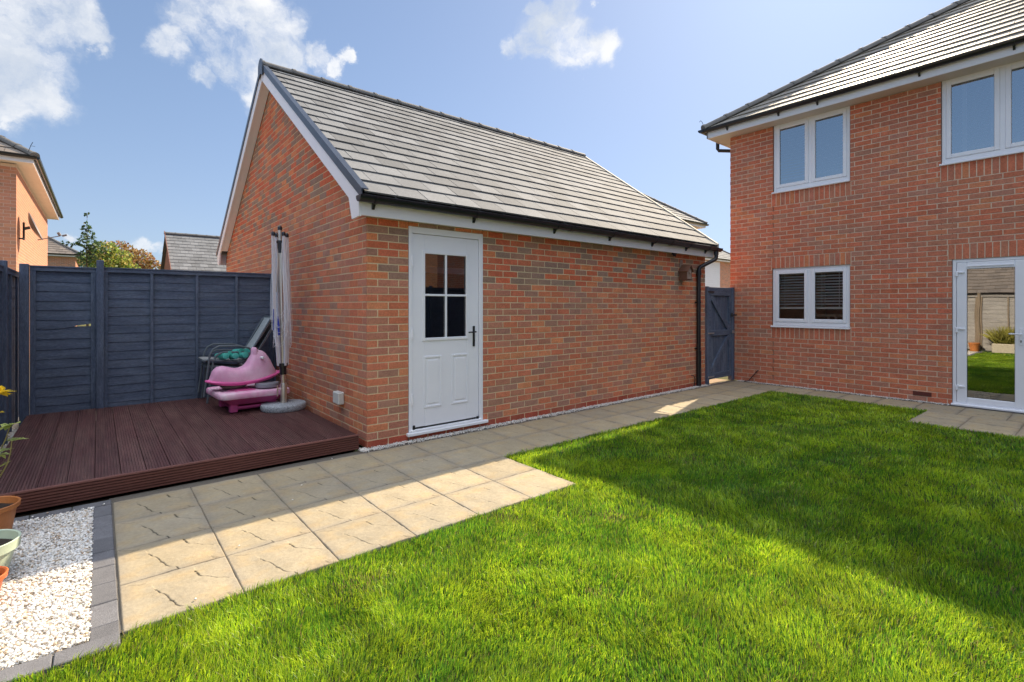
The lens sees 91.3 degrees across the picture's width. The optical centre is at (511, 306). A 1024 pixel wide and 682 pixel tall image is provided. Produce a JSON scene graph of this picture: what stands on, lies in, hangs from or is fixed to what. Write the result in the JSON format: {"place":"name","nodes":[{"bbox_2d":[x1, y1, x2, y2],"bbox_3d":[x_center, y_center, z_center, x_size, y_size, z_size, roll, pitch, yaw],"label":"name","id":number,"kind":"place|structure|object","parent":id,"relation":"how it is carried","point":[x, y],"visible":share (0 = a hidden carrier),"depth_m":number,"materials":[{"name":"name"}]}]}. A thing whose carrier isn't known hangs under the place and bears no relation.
{"place":"outdoors","nodes":[
{"label":"outdoors","id":0,"kind":"place"},
{"bbox_2d":[0,507,94,670],"bbox_3d":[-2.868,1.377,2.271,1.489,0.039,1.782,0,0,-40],"label":"gravel","id":1,"kind":"structure","parent":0,"point":[67,563],"depth_m":2.43,"materials":[{"name":"white gravel"}]},
{"bbox_2d":[0,566,8,589],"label":"plant pot","id":2,"kind":"object","parent":1,"relation":"on","point":[3,572],"visible":1,"depth_m":2.32,"materials":[{"name":"orange ceramic"}]},
{"bbox_2d":[0,529,20,567],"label":"plant pot","id":3,"kind":"object","parent":1,"relation":"on","point":[10,540],"visible":0.93,"depth_m":2.54,"materials":[{"name":"green plastic"}]},
{"bbox_2d":[0,496,20,528],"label":"plant pot","id":4,"kind":"object","parent":1,"relation":"on","point":[9,505],"visible":0.94,"depth_m":2.95,"materials":[{"name":"ceramic"}]},
{"bbox_2d":[0,385,28,476],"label":"potted plant","id":5,"kind":"object","parent":4,"relation":"on","point":[3,391],"visible":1,"depth_m":2.87,"materials":[{"name":"green plant"}]},
{"bbox_2d":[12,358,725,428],"bbox_3d":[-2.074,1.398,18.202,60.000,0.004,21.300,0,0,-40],"label":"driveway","id":6,"kind":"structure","parent":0,"point":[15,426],"depth_m":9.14,"materials":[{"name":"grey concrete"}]},
{"bbox_2d":[0,135,62,357],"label":"neighbour house","id":7,"kind":"structure","parent":6,"relation":"on","point":[25,187],"depth_m":11.72,"materials":[{"name":"brick"}]},
{"bbox_2d":[19,212,66,239],"bbox_3d":[-11.129,-1.880,11.861,0.648,0.661,0.628,0,0,4],"label":"satellite dish","id":8,"kind":"object","parent":7,"relation":"attached to","point":[34,227],"visible":1,"depth_m":11.68,"materials":[{"name":"metal"}]},
{"bbox_2d":[216,58,722,447],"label":"garage","id":9,"kind":"structure","parent":6,"relation":"on","point":[449,273],"depth_m":6.28,"materials":[{"name":"brick"}]},
{"bbox_2d":[406,226,487,436],"bbox_3d":[-0.691,0.252,5.442,1.020,2.155,0.130,0,0,-40],"label":"door","id":10,"kind":"structure","parent":9,"relation":"in","point":[445,267],"depth_m":5.41,"materials":[{"name":"white plastic"}]},
{"bbox_2d":[678,260,693,281],"bbox_3d":[2.870,-0.588,8.255,0.189,0.375,0.186,0,0,-40],"label":"birdbox","id":11,"kind":"object","parent":9,"relation":"attached to","point":[685,272],"visible":1,"depth_m":8.22,"materials":[{"name":"brown wood"}]},
{"bbox_2d":[705,286,736,384],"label":"garden gate","id":12,"kind":"structure","parent":9,"relation":"attached to","point":[719,331],"depth_m":9.13,"materials":[{"name":"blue wood"}]},
{"bbox_2d":[700,244,729,287],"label":"neighbour house","id":13,"kind":"structure","parent":6,"relation":"on","point":[717,273],"depth_m":35.83,"materials":[{"name":"paint"}]},
{"bbox_2d":[0,0,957,268],"label":"sky","id":14,"kind":"structure","parent":0,"point":[135,113],"materials":[{"name":"blue"}]},
{"bbox_2d":[1,324,1023,517],"bbox_3d":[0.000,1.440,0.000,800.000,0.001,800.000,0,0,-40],"label":"ground","id":15,"kind":"structure","parent":0,"point":[724,378],"depth_m":6.83,"materials":[{"name":"grey"}]},
{"bbox_2d":[0,428,17,454],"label":"gravel margin","id":16,"kind":"object","parent":15,"relation":"on","point":[11,434],"visible":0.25,"depth_m":5.30,"materials":[{"name":"grey gravel"}]},
{"bbox_2d":[0,260,18,446],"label":"fence","id":17,"kind":"object","parent":15,"relation":"on","point":[9,332],"visible":0.86,"depth_m":5.37,"materials":[{"name":"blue wood"}]},
{"bbox_2d":[0,500,120,681],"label":"kerb","id":18,"kind":"structure","parent":15,"relation":"on","point":[104,628],"depth_m":2.33,"materials":[{"name":"grey concrete"}]},
{"bbox_2d":[47,236,83,266],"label":"neighbour house","id":19,"kind":"structure","parent":15,"relation":"on","point":[59,253],"depth_m":32.36,"materials":[{"name":"tile"}]},
{"bbox_2d":[61,212,107,325],"bbox_3d":[-18.771,-1.369,21.951,1.615,5.601,0.863,0,0,-40],"label":"tree","id":20,"kind":"object","parent":15,"relation":"on","point":[88,248],"visible":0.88,"depth_m":22.00,"materials":[{"name":"green plant"}]},
{"bbox_2d":[77,240,140,268],"bbox_3d":[-20.940,-1.017,26.128,2.222,4.898,2.309,0,0,10],"label":"tree","id":21,"kind":"object","parent":15,"relation":"on","point":[110,259],"visible":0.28,"depth_m":25.98,"materials":[{"name":"green plant"}]},
{"bbox_2d":[85,240,160,268],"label":"tree","id":22,"kind":"object","parent":15,"relation":"on","point":[147,262],"visible":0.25,"depth_m":45.24,"materials":[{"name":"green plant"}]},
{"bbox_2d":[19,260,275,426],"bbox_3d":[-4.516,0.420,6.497,2.688,1.960,0.100,0,0,-40],"label":"fence","id":23,"kind":"object","parent":15,"relation":"on","point":[148,335],"visible":0.89,"depth_m":6.26,"materials":[{"name":"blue wood"}]},
{"bbox_2d":[0,397,358,516],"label":"deck","id":24,"kind":"structure","parent":15,"relation":"on","point":[60,460],"depth_m":4.43,"materials":[{"name":"brown wood"}]},
{"bbox_2d":[201,322,271,402],"bbox_3d":[-3.700,0.724,6.782,0.834,1.017,0.475,0,0,-40],"label":"garden chair","id":25,"kind":"object","parent":24,"relation":"on","point":[262,340],"visible":0.38,"depth_m":6.72,"materials":[{"name":"grey metal"}]},
{"bbox_2d":[197,316,271,396],"bbox_3d":[-3.715,0.639,6.737,0.834,1.017,0.475,0,0,-40],"label":"garden chair","id":26,"kind":"object","parent":25,"relation":"on","point":[259,331],"visible":0.73,"depth_m":6.69,"materials":[{"name":"grey metal"}]},
{"bbox_2d":[215,348,249,359],"bbox_3d":[-3.653,0.626,6.572,0.413,0.145,0.282,0,0,-40],"label":"plastic roll","id":27,"kind":"object","parent":26,"relation":"on","point":[232,356],"visible":0.89,"depth_m":6.50,"materials":[{"name":"teal plastic"}]},
{"bbox_2d":[206,383,289,412],"bbox_3d":[-3.233,1.107,6.131,0.801,0.242,0.830,0,0,-40],"label":"sand table","id":28,"kind":"object","parent":24,"relation":"on","point":[246,397],"visible":0.75,"depth_m":5.88,"materials":[{"name":"pink plastic"}]},
{"bbox_2d":[220,385,246,388],"bbox_3d":[-3.393,0.970,6.096,0.292,0.040,0.292,0,0,-40],"label":"round lid","id":29,"kind":"object","parent":28,"relation":"on","point":[232,387],"visible":0.54,"depth_m":5.98,"materials":[{"name":"beige plastic"}]},
{"bbox_2d":[205,347,279,385],"bbox_3d":[-3.273,0.720,6.115,0.836,0.432,0.374,0,0,-40],"label":"rocking toy","id":30,"kind":"object","parent":29,"relation":"on","point":[257,366],"visible":0.99,"depth_m":6.03,"materials":[{"name":"pink plastic"}]},
{"bbox_2d":[255,381,278,387],"bbox_3d":[-3.011,0.958,6.152,0.276,0.060,0.276,0,0,-40],"label":"round lid","id":31,"kind":"object","parent":28,"relation":"on","point":[267,384],"visible":0.98,"depth_m":6.05,"materials":[{"name":"grey plastic"}]},
{"bbox_2d":[260,382,305,412],"bbox_3d":[-2.740,1.073,6.006,0.504,0.310,0.504,0,0,-40],"label":"parasol base","id":32,"kind":"object","parent":24,"relation":"on","point":[283,404],"visible":0.98,"depth_m":5.91,"materials":[{"name":"concrete"}]},
{"bbox_2d":[270,225,291,382],"bbox_3d":[-2.757,0.086,6.009,0.231,2.116,0.224,0,0,-3],"label":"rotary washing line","id":33,"kind":"object","parent":32,"relation":"on","point":[280,316],"visible":1,"depth_m":5.97,"materials":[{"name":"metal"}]},
{"bbox_2d":[161,231,226,271],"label":"neighbour garage","id":34,"kind":"structure","parent":15,"relation":"on","point":[190,252],"depth_m":24.62,"materials":[{"name":"tile"}]},
{"bbox_2d":[698,0,1023,412],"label":"house","id":35,"kind":"structure","parent":15,"relation":"on","point":[877,194],"depth_m":7.83,"materials":[{"name":"brick"}]},
{"bbox_2d":[771,265,849,329],"bbox_3d":[5.044,-0.151,8.477,0.170,1.038,1.217,0,0,-40],"label":"window","id":36,"kind":"structure","parent":35,"relation":"in","point":[809,321],"depth_m":8.43,"materials":[{"name":"white plastic"}]},
{"bbox_2d":[771,106,849,193],"bbox_3d":[5.050,-2.606,8.471,0.171,1.228,1.202,0,0,-40],"label":"window","id":37,"kind":"structure","parent":35,"relation":"in","point":[810,181],"depth_m":8.43,"materials":[{"name":"white plastic"}]},
{"bbox_2d":[816,314,836,318],"bbox_3d":[5.559,0.748,8.839,0.435,1.225,0.454,0,0,-40],"label":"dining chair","id":38,"kind":"object","parent":35,"relation":"in","point":[829,315],"visible":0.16,"depth_m":8.63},
{"bbox_2d":[939,60,1023,165],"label":"window","id":39,"kind":"structure","parent":35,"relation":"in","point":[1001,137],"depth_m":6.78,"materials":[{"name":"white plastic"}]},
{"bbox_2d":[951,256,1023,412],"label":"garden door","id":40,"kind":"structure","parent":35,"relation":"in","point":[960,267],"depth_m":6.83,"materials":[{"name":"white plastic"}]},
{"bbox_2d":[3,390,1023,681],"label":"grass","id":41,"kind":"structure","parent":0,"point":[807,580],"depth_m":2.54,"materials":[{"name":"green plant"}]},
{"bbox_2d":[109,380,1023,634],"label":"path","id":42,"kind":"structure","parent":0,"point":[171,557],"depth_m":3.51,"materials":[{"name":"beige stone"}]},
{"bbox_2d":[358,380,948,451],"bbox_3d":[3.047,1.376,7.095,9.232,0.031,4.400,0,0,-2],"label":"gravel edging","id":43,"kind":"object","parent":42,"relation":"on","point":[362,449],"visible":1,"depth_m":6.40,"materials":[{"name":"grey gravel"}]},
{"bbox_2d":[644,194,708,243],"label":"neighbour house","id":44,"kind":"structure","parent":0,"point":[695,222],"depth_m":20.26,"materials":[{"name":"tile"}]},
{"bbox_2d":[792,387,1021,431],"bbox_3d":[6.256,1.387,5.561,1.730,0.001,6.600,0,0,-40],"label":"patio bed","id":45,"kind":"object","parent":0,"point":[920,402],"visible":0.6,"depth_m":7.15,"materials":[{"name":"grey concrete"}]}
]}

